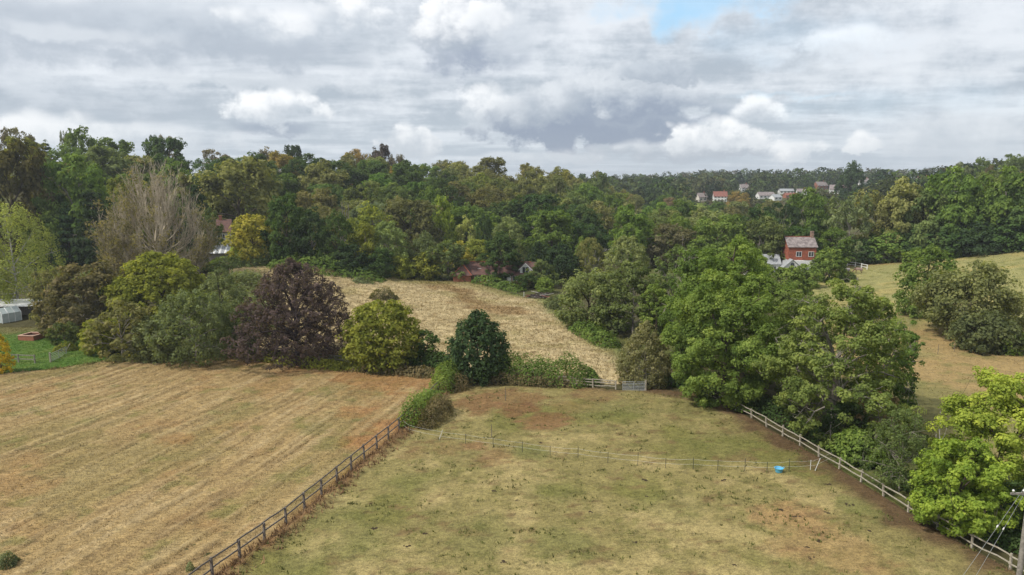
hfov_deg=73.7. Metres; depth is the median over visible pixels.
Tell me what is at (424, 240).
wood edge tree
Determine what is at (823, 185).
house
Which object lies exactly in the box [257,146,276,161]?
skyline tree
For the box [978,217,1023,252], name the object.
pasture wood tree
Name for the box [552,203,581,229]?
woodland tree
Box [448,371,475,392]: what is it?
dead bramble
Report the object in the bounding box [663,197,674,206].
woodland tree
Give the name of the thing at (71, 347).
garden hedge
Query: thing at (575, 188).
woodland tree
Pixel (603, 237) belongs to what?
woodland tree
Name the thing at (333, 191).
woodland tree
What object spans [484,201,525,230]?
woodland tree
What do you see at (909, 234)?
pasture wood tree
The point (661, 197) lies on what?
woodland tree
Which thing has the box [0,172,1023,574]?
ground
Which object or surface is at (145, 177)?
woodland tree
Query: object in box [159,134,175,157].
skyline tree
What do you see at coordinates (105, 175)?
woodland tree
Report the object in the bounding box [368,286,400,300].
gorse mound
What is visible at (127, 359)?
long grass
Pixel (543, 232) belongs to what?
wood edge tree
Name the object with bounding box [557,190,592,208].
woodland tree
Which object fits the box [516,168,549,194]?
woodland tree
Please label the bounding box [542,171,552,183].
woodland tree
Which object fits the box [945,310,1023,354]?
field thorn
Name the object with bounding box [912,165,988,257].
pasture wood tree
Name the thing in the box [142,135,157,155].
skyline tree
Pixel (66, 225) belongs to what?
wood edge tree
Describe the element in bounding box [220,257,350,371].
copper beech
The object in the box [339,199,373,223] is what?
woodland tree
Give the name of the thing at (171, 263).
hornbeam tree
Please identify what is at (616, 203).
woodland tree
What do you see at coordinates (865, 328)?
oak tree
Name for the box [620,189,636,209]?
woodland tree
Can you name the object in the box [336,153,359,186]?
woodland tree
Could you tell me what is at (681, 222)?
woodland tree
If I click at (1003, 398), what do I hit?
young oak
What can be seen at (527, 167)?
woodland tree
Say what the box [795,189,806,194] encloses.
house
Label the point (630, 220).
woodland tree
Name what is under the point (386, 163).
woodland tree
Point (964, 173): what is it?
woodland tree
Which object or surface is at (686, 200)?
woodland tree
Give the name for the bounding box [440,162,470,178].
woodland tree
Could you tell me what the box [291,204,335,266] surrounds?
wood edge tree
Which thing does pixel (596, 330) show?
bramble bank
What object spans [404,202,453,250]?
woodland tree
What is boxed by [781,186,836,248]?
wood edge tree
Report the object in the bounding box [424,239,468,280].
garden tree
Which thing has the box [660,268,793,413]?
broadleaf tree
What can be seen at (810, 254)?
window
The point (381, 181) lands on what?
woodland tree
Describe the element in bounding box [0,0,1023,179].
sky
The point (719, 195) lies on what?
house
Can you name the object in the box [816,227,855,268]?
garden maple
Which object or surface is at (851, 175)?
skyline tree
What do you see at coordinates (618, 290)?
alder tree
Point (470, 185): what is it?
woodland tree
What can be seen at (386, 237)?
wood edge tree
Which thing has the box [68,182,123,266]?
wood edge tree
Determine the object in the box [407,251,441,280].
wood edge tree
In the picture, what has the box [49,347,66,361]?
field gate
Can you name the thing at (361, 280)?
bramble bank
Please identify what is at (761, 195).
house
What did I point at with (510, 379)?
dead bramble
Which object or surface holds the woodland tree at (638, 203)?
on the ground at (30, 322)
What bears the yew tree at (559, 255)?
on the ground at (30, 322)
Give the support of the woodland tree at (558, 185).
on the ground at (30, 322)
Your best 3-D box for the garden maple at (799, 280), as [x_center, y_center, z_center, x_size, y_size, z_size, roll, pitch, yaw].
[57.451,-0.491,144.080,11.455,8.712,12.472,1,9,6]
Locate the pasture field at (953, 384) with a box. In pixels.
[811,249,1023,470]
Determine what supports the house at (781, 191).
on the ground at (30, 322)
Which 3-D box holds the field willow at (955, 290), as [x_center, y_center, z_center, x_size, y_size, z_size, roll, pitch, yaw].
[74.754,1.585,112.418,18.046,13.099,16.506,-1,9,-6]
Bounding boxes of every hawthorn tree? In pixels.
[27,267,63,325]
[29,260,133,338]
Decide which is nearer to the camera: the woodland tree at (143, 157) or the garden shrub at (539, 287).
the garden shrub at (539, 287)
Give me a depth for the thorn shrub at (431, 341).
93.80 m
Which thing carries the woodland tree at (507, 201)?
on the ground at (30, 322)
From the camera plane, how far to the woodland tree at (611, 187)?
411.83 m
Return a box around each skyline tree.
[0,126,8,149]
[7,127,35,161]
[40,139,53,160]
[59,130,70,161]
[60,125,100,165]
[95,137,136,175]
[141,137,194,186]
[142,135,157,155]
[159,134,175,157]
[201,148,229,167]
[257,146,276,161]
[283,144,302,160]
[344,148,370,185]
[370,143,392,169]
[389,154,403,165]
[588,171,610,200]
[591,170,604,186]
[726,191,753,212]
[834,160,865,198]
[956,161,973,175]
[973,156,994,178]
[985,165,999,174]
[997,153,1023,171]
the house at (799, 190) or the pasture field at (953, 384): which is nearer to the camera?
the pasture field at (953, 384)
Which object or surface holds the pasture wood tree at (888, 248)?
on the ground at (30, 322)
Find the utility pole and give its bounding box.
[964,489,1023,574]
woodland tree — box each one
[4,135,52,184]
[40,169,75,205]
[42,142,97,190]
[48,162,85,192]
[73,160,112,191]
[74,145,145,181]
[106,174,155,243]
[108,173,156,216]
[119,154,156,181]
[143,153,175,191]
[147,156,194,210]
[162,193,197,240]
[171,172,216,230]
[190,158,220,192]
[200,163,235,204]
[211,156,238,187]
[236,151,288,197]
[244,170,291,216]
[266,150,300,188]
[276,173,307,216]
[277,157,309,192]
[284,187,338,233]
[291,153,323,190]
[292,202,344,249]
[296,158,349,200]
[304,183,345,212]
[327,160,365,206]
[332,205,372,245]
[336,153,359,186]
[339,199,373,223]
[342,179,381,209]
[343,201,397,248]
[351,161,388,192]
[352,170,380,203]
[356,159,384,171]
[359,156,390,172]
[361,172,392,210]
[375,182,408,210]
[375,195,418,240]
[382,187,418,226]
[385,197,445,259]
[386,159,426,196]
[392,162,427,185]
[402,181,429,199]
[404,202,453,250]
[411,163,440,181]
[413,185,448,208]
[418,176,465,205]
[426,169,458,186]
[432,159,451,178]
[439,167,460,183]
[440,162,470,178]
[442,200,472,242]
[443,181,477,206]
[444,161,469,171]
[448,206,493,249]
[453,174,466,191]
[456,181,482,204]
[461,177,490,208]
[463,202,485,217]
[465,165,495,182]
[465,183,509,213]
[468,173,488,190]
[476,156,507,178]
[480,177,520,205]
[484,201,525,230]
[487,214,520,251]
[493,188,522,205]
[494,200,526,237]
[497,175,517,191]
[505,175,540,200]
[508,193,561,244]
[515,163,546,190]
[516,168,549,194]
[521,202,575,252]
[537,194,573,210]
[539,175,569,208]
[541,189,557,204]
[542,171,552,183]
[546,166,566,182]
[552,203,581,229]
[553,169,574,192]
[555,222,596,255]
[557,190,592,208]
[564,182,586,206]
[566,178,586,194]
[568,204,604,252]
[572,224,613,258]
[573,182,602,215]
[580,200,622,243]
[582,183,606,204]
[597,194,624,233]
[604,182,619,197]
[607,204,661,261]
[610,192,629,210]
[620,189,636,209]
[623,194,644,230]
[633,209,667,256]
[638,198,664,214]
[644,201,676,237]
[645,223,697,267]
[649,194,674,207]
[651,208,693,230]
[652,212,697,242]
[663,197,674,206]
[663,216,696,260]
[666,199,696,222]
[674,196,697,217]
[686,207,715,228]
[690,210,747,257]
[692,202,707,210]
[705,200,726,212]
[711,207,724,218]
[722,206,745,220]
[727,201,749,221]
[743,215,787,260]
[759,199,785,217]
[780,225,826,255]
[802,197,853,236]
[949,172,969,193]
[973,168,1019,179]
[975,170,1005,198]
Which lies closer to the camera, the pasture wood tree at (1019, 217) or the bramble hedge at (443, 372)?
the bramble hedge at (443, 372)
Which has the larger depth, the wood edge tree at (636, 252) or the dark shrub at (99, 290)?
the wood edge tree at (636, 252)
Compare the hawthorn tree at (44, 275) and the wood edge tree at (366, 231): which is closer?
the hawthorn tree at (44, 275)
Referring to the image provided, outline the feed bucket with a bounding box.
[774,466,783,472]
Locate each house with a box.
[214,215,232,244]
[452,261,536,284]
[695,191,707,201]
[712,190,727,201]
[739,183,748,191]
[745,231,817,274]
[755,192,774,198]
[769,194,782,200]
[778,189,793,193]
[783,193,793,197]
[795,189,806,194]
[814,180,827,189]
[829,185,842,193]
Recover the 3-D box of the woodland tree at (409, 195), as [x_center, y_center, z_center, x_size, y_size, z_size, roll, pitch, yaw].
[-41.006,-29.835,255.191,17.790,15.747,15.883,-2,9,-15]
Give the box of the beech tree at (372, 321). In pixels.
[335,299,426,373]
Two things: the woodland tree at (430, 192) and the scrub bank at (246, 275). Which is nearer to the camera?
the scrub bank at (246, 275)
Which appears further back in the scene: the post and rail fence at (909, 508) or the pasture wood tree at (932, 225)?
the pasture wood tree at (932, 225)
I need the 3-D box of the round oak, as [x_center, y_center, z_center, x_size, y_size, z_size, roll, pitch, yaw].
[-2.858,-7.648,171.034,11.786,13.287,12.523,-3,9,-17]
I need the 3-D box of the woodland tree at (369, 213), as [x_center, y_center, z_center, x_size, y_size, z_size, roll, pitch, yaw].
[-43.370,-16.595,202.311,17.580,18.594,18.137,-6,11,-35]
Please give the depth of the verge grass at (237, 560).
54.67 m
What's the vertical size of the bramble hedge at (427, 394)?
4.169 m
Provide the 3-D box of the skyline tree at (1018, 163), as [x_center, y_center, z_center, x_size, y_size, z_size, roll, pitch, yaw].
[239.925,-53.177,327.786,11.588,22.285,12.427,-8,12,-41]
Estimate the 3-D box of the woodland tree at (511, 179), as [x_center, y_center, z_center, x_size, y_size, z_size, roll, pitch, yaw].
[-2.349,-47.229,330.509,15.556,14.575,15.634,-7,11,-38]
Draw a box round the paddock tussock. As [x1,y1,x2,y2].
[230,384,1004,574]
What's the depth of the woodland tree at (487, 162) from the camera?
350.54 m
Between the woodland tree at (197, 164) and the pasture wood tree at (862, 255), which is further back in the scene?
the woodland tree at (197, 164)
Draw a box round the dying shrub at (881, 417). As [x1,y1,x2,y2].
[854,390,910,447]
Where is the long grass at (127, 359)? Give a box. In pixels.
[106,351,219,362]
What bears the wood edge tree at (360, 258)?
on the ground at (30, 322)
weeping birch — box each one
[0,201,67,307]
[0,242,17,298]
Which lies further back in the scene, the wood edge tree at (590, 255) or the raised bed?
the wood edge tree at (590, 255)
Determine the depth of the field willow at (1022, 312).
114.39 m
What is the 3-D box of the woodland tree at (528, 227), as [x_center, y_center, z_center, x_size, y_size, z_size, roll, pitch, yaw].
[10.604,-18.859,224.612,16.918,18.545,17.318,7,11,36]
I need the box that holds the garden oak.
[714,240,772,291]
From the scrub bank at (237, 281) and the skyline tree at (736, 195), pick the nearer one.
the scrub bank at (237, 281)
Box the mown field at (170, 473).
[0,357,442,574]
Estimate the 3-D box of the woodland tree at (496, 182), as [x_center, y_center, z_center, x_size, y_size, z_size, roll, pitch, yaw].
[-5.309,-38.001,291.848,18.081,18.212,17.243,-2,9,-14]
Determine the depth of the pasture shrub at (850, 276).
169.43 m
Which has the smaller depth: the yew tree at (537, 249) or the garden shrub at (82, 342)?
the garden shrub at (82, 342)
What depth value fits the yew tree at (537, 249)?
182.43 m
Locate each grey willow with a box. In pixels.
[131,312,190,362]
[143,288,239,367]
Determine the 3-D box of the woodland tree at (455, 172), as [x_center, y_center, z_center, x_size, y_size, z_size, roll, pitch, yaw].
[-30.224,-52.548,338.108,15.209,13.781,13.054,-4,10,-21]
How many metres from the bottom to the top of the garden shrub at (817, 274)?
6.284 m
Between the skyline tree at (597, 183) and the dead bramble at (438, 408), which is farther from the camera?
the skyline tree at (597, 183)
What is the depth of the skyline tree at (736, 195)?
440.45 m
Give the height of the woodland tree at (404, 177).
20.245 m
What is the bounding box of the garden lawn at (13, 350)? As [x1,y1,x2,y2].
[0,327,104,372]
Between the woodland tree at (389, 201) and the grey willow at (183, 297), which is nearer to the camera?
the grey willow at (183, 297)
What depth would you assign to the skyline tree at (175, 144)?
267.00 m
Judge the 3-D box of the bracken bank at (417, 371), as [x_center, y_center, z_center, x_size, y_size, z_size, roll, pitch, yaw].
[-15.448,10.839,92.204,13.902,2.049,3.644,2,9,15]
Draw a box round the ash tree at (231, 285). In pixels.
[193,267,250,341]
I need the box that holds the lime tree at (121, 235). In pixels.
[82,154,225,285]
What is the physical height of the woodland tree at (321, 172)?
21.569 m
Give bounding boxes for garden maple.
[764,265,814,304]
[809,246,850,281]
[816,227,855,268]
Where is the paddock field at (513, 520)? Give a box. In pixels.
[220,382,1015,574]
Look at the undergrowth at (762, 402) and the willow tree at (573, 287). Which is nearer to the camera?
the undergrowth at (762, 402)
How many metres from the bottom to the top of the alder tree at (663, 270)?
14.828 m
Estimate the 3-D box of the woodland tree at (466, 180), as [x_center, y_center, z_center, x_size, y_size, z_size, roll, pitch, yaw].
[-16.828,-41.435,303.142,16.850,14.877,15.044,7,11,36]
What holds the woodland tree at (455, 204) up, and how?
on the ground at (30, 322)
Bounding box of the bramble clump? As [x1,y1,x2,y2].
[997,332,1023,355]
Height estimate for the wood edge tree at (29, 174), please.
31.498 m
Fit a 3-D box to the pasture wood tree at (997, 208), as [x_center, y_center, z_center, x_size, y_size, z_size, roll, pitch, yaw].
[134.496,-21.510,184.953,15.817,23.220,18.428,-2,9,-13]
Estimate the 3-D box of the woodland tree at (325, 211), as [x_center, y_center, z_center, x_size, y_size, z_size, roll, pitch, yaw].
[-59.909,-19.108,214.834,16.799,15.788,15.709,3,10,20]
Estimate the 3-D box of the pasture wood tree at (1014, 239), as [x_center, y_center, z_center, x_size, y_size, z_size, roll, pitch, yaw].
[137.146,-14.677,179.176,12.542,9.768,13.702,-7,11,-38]
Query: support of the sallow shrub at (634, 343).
on the ground at (30, 322)
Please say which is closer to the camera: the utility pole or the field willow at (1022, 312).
the utility pole
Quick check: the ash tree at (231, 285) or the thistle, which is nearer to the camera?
the thistle
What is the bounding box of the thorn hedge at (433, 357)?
[405,346,451,372]
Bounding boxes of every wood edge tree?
[0,138,58,261]
[17,193,72,265]
[33,152,119,261]
[50,201,88,265]
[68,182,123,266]
[179,176,216,261]
[187,155,285,240]
[196,207,224,260]
[257,191,314,263]
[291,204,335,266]
[314,208,356,269]
[326,242,373,274]
[345,200,389,246]
[347,221,383,263]
[361,246,398,278]
[365,220,410,274]
[385,254,416,278]
[406,230,443,277]
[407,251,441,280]
[430,194,458,242]
[442,240,475,268]
[455,214,484,256]
[464,238,493,260]
[475,211,492,252]
[490,214,529,259]
[520,209,577,265]
[573,236,590,271]
[573,237,605,282]
[602,235,650,281]
[683,214,747,260]
[735,202,783,253]
[762,202,800,232]
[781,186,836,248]
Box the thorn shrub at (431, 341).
[407,329,442,369]
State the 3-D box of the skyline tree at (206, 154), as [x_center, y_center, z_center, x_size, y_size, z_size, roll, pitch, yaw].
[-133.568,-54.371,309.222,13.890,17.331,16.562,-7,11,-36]
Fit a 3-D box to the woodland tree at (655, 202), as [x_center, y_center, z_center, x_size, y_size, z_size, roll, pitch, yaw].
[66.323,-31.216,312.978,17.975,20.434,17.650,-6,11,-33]
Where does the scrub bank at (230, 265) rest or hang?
on the ground at (30, 322)
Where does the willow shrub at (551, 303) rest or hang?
on the meadow field at (522, 350)
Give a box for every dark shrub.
[93,280,145,319]
[818,399,873,446]
[998,480,1023,543]
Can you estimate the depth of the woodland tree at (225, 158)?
288.00 m
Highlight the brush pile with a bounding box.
[521,291,553,298]
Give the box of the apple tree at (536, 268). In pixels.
[525,259,561,287]
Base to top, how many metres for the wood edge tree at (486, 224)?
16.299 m
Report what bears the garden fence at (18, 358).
on the ground at (30, 322)
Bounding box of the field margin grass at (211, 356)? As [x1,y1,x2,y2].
[22,355,414,376]
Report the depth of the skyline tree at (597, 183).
390.06 m
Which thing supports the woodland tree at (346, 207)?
on the ground at (30, 322)
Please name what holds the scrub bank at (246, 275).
on the ground at (30, 322)
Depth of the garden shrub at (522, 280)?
162.47 m
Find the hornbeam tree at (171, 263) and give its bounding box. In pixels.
[97,250,206,329]
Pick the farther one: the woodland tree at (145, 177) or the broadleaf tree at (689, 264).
the woodland tree at (145, 177)
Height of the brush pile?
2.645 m
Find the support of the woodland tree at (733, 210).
on the ground at (30, 322)
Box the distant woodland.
[571,158,1023,214]
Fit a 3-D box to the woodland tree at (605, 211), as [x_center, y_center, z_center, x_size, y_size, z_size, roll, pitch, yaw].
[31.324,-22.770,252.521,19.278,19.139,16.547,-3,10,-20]
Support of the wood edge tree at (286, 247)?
on the ground at (30, 322)
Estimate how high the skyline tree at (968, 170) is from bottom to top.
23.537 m
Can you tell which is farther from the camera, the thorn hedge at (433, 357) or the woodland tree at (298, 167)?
the woodland tree at (298, 167)
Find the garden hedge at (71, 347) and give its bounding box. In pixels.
[51,340,78,351]
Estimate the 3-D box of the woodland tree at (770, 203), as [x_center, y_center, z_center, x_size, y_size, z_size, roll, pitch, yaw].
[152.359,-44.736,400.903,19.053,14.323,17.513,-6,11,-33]
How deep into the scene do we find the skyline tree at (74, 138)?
247.88 m
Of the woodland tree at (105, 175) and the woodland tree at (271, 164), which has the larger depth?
the woodland tree at (271, 164)
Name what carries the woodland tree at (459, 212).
on the ground at (30, 322)
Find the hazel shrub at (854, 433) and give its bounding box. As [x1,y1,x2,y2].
[825,425,888,468]
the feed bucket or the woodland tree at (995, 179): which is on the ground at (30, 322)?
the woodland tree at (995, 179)
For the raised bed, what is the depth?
110.24 m
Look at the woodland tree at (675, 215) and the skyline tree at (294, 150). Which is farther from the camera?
the skyline tree at (294, 150)
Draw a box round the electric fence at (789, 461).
[406,423,831,470]
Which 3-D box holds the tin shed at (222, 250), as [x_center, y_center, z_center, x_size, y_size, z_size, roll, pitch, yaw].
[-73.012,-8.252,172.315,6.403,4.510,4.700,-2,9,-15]
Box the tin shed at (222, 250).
[209,245,230,261]
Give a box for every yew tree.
[524,240,547,273]
[541,242,583,283]
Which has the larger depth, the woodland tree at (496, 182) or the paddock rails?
the woodland tree at (496, 182)
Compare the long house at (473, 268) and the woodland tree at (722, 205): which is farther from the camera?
the woodland tree at (722, 205)
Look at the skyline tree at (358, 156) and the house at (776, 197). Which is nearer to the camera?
the skyline tree at (358, 156)
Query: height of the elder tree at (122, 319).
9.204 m
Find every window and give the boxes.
[796,251,801,256]
[808,252,813,256]
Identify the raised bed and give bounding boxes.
[17,332,44,340]
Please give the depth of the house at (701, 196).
583.76 m
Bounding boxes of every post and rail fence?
[188,383,438,574]
[262,345,406,372]
[526,375,616,388]
[703,388,1023,571]
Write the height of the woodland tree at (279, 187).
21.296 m
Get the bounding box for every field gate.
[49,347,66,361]
[622,380,646,390]
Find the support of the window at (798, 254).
in the red house at (798, 250)
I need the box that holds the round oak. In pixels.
[475,231,524,283]
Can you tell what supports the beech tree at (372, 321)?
on the ground at (30, 322)
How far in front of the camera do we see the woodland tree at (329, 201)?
232.01 m
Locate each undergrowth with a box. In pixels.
[662,375,881,470]
[882,467,1020,553]
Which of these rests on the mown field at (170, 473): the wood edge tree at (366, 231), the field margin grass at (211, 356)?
the field margin grass at (211, 356)
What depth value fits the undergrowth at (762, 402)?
73.22 m
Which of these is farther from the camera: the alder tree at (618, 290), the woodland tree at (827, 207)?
the woodland tree at (827, 207)
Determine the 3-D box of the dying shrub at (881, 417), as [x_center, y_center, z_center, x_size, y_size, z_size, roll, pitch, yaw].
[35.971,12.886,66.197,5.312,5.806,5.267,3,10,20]
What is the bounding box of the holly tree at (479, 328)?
[440,309,511,386]
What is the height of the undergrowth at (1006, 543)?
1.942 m
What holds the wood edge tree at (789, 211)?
on the ground at (30, 322)
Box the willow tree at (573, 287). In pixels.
[554,267,621,329]
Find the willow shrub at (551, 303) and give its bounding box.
[543,295,561,309]
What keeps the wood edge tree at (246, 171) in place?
on the ground at (30, 322)
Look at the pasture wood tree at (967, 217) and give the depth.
184.54 m
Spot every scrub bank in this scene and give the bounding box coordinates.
[199,245,283,273]
[201,263,286,335]
[215,273,258,294]
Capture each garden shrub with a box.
[76,317,128,355]
[226,244,249,259]
[512,272,539,288]
[535,276,553,293]
[796,263,822,288]
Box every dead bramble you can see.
[415,392,455,430]
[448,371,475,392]
[484,370,571,387]
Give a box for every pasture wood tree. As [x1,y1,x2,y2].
[823,194,874,262]
[835,237,881,264]
[846,189,894,260]
[864,176,931,260]
[864,225,913,263]
[890,187,956,253]
[892,228,942,260]
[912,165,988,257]
[923,223,977,257]
[936,181,1004,251]
[951,221,1008,255]
[975,165,1023,249]
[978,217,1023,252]
[1000,172,1023,246]
[1005,225,1023,248]
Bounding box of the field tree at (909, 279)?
[892,243,958,318]
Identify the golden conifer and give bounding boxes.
[0,334,16,373]
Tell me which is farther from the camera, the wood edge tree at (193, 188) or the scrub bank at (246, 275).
the wood edge tree at (193, 188)
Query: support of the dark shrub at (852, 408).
on the ground at (30, 322)
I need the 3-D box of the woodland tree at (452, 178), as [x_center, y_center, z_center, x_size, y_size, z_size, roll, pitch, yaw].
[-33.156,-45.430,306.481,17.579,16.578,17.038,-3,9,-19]
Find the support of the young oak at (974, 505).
on the ground at (30, 322)
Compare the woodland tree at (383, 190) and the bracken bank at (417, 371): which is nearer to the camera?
the bracken bank at (417, 371)
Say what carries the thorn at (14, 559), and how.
on the ground at (30, 322)
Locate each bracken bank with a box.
[230,347,353,370]
[350,361,446,379]
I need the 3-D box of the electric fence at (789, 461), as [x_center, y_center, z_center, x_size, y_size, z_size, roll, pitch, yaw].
[8.593,15.370,65.268,41.905,1.620,4.372,2,9,12]
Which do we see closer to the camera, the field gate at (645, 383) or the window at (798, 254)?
the field gate at (645, 383)
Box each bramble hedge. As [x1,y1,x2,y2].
[397,386,443,427]
[428,355,469,393]
[472,346,599,388]
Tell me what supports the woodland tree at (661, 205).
on the ground at (30, 322)
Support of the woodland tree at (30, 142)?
on the ground at (30, 322)
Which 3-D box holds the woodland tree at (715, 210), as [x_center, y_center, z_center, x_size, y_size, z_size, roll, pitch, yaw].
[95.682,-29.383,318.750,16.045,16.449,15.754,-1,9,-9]
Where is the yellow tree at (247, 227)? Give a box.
[221,213,283,264]
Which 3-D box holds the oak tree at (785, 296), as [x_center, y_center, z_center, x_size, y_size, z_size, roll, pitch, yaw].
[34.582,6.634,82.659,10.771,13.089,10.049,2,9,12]
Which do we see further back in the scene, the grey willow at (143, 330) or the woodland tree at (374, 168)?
the woodland tree at (374, 168)
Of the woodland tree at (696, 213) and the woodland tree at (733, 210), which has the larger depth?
the woodland tree at (733, 210)
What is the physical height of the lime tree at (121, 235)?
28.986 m
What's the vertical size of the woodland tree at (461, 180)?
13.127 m
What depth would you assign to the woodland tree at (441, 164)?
374.26 m
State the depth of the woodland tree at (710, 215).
211.66 m
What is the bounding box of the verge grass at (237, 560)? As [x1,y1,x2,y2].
[214,382,460,574]
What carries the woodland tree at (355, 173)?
on the ground at (30, 322)
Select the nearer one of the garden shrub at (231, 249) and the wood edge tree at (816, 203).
the garden shrub at (231, 249)
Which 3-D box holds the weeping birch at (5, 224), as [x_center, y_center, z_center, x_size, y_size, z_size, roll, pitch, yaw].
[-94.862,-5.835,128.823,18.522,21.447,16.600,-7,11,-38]
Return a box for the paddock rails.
[847,262,867,268]
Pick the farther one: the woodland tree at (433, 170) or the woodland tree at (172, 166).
the woodland tree at (433, 170)
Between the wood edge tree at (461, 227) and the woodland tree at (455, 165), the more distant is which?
the woodland tree at (455, 165)
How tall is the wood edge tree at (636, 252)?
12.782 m
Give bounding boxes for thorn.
[0,550,20,569]
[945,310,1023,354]
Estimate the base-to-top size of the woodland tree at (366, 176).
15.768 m
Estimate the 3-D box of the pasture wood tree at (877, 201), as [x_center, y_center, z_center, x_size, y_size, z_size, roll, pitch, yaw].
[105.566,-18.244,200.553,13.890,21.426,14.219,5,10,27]
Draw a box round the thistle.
[185,561,194,571]
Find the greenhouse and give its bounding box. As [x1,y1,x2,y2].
[0,305,21,322]
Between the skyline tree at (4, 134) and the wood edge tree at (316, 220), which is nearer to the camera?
the wood edge tree at (316, 220)
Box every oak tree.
[750,278,926,448]
[765,289,845,398]
[843,316,925,411]
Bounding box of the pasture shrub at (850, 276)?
[842,271,856,281]
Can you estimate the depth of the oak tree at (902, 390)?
73.94 m
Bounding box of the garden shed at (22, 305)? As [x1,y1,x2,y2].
[0,299,45,314]
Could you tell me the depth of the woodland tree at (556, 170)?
397.93 m
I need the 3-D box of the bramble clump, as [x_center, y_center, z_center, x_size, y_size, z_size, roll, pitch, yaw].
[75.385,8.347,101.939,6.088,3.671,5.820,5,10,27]
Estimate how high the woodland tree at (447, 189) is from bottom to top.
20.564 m
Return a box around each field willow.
[907,259,1023,339]
[1007,290,1023,326]
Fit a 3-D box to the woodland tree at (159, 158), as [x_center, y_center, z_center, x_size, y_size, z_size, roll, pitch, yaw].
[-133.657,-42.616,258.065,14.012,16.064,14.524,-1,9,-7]
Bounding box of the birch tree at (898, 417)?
[853,407,933,497]
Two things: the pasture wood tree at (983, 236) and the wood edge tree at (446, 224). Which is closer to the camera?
the pasture wood tree at (983, 236)
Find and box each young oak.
[906,436,1023,544]
[924,365,1023,512]
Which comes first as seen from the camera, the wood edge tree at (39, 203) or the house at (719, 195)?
the wood edge tree at (39, 203)
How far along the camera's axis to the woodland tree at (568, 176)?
375.18 m
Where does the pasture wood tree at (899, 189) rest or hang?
on the ground at (30, 322)
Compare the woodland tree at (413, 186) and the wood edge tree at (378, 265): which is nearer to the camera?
the wood edge tree at (378, 265)
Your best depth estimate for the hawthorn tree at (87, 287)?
112.25 m
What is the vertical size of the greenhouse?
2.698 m
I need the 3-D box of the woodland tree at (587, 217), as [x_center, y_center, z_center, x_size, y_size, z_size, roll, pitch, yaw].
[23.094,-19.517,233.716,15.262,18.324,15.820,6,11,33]
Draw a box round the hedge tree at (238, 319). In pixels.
[211,309,261,354]
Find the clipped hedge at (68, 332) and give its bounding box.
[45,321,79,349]
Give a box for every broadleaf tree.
[657,247,744,359]
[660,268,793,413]
[682,234,803,373]
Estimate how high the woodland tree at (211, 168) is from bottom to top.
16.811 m
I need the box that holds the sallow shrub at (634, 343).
[614,319,672,389]
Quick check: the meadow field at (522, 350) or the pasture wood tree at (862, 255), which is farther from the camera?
the pasture wood tree at (862, 255)
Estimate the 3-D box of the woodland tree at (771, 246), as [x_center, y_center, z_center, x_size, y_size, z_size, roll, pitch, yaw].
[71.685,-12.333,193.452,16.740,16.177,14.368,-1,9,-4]
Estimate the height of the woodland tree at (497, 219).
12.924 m
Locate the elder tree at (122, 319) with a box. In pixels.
[81,298,155,358]
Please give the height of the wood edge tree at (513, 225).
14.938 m
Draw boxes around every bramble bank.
[264,250,386,282]
[353,276,373,284]
[470,275,526,292]
[568,319,621,348]
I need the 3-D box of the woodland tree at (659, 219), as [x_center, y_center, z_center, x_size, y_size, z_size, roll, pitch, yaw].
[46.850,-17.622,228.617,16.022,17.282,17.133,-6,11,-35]
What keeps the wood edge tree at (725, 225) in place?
on the ground at (30, 322)
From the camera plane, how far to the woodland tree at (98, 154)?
231.74 m
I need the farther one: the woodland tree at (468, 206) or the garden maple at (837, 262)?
the woodland tree at (468, 206)
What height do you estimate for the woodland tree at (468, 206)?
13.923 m
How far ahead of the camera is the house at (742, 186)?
730.59 m
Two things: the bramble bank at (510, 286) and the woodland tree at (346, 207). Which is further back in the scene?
the woodland tree at (346, 207)
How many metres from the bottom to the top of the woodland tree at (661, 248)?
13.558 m
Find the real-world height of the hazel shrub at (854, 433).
3.432 m
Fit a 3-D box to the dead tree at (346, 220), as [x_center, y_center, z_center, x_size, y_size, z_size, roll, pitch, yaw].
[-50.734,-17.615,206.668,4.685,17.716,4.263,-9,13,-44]
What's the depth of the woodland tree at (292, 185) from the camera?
249.34 m
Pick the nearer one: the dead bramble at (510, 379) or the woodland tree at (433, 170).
the dead bramble at (510, 379)
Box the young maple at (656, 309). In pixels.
[638,280,674,337]
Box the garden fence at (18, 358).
[11,354,35,362]
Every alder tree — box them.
[589,260,665,334]
[647,244,696,329]
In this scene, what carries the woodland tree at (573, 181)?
on the ground at (30, 322)
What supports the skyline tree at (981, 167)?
on the ground at (30, 322)
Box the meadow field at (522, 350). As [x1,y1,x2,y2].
[229,263,653,383]
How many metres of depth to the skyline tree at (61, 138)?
271.38 m
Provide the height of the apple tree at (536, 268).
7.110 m

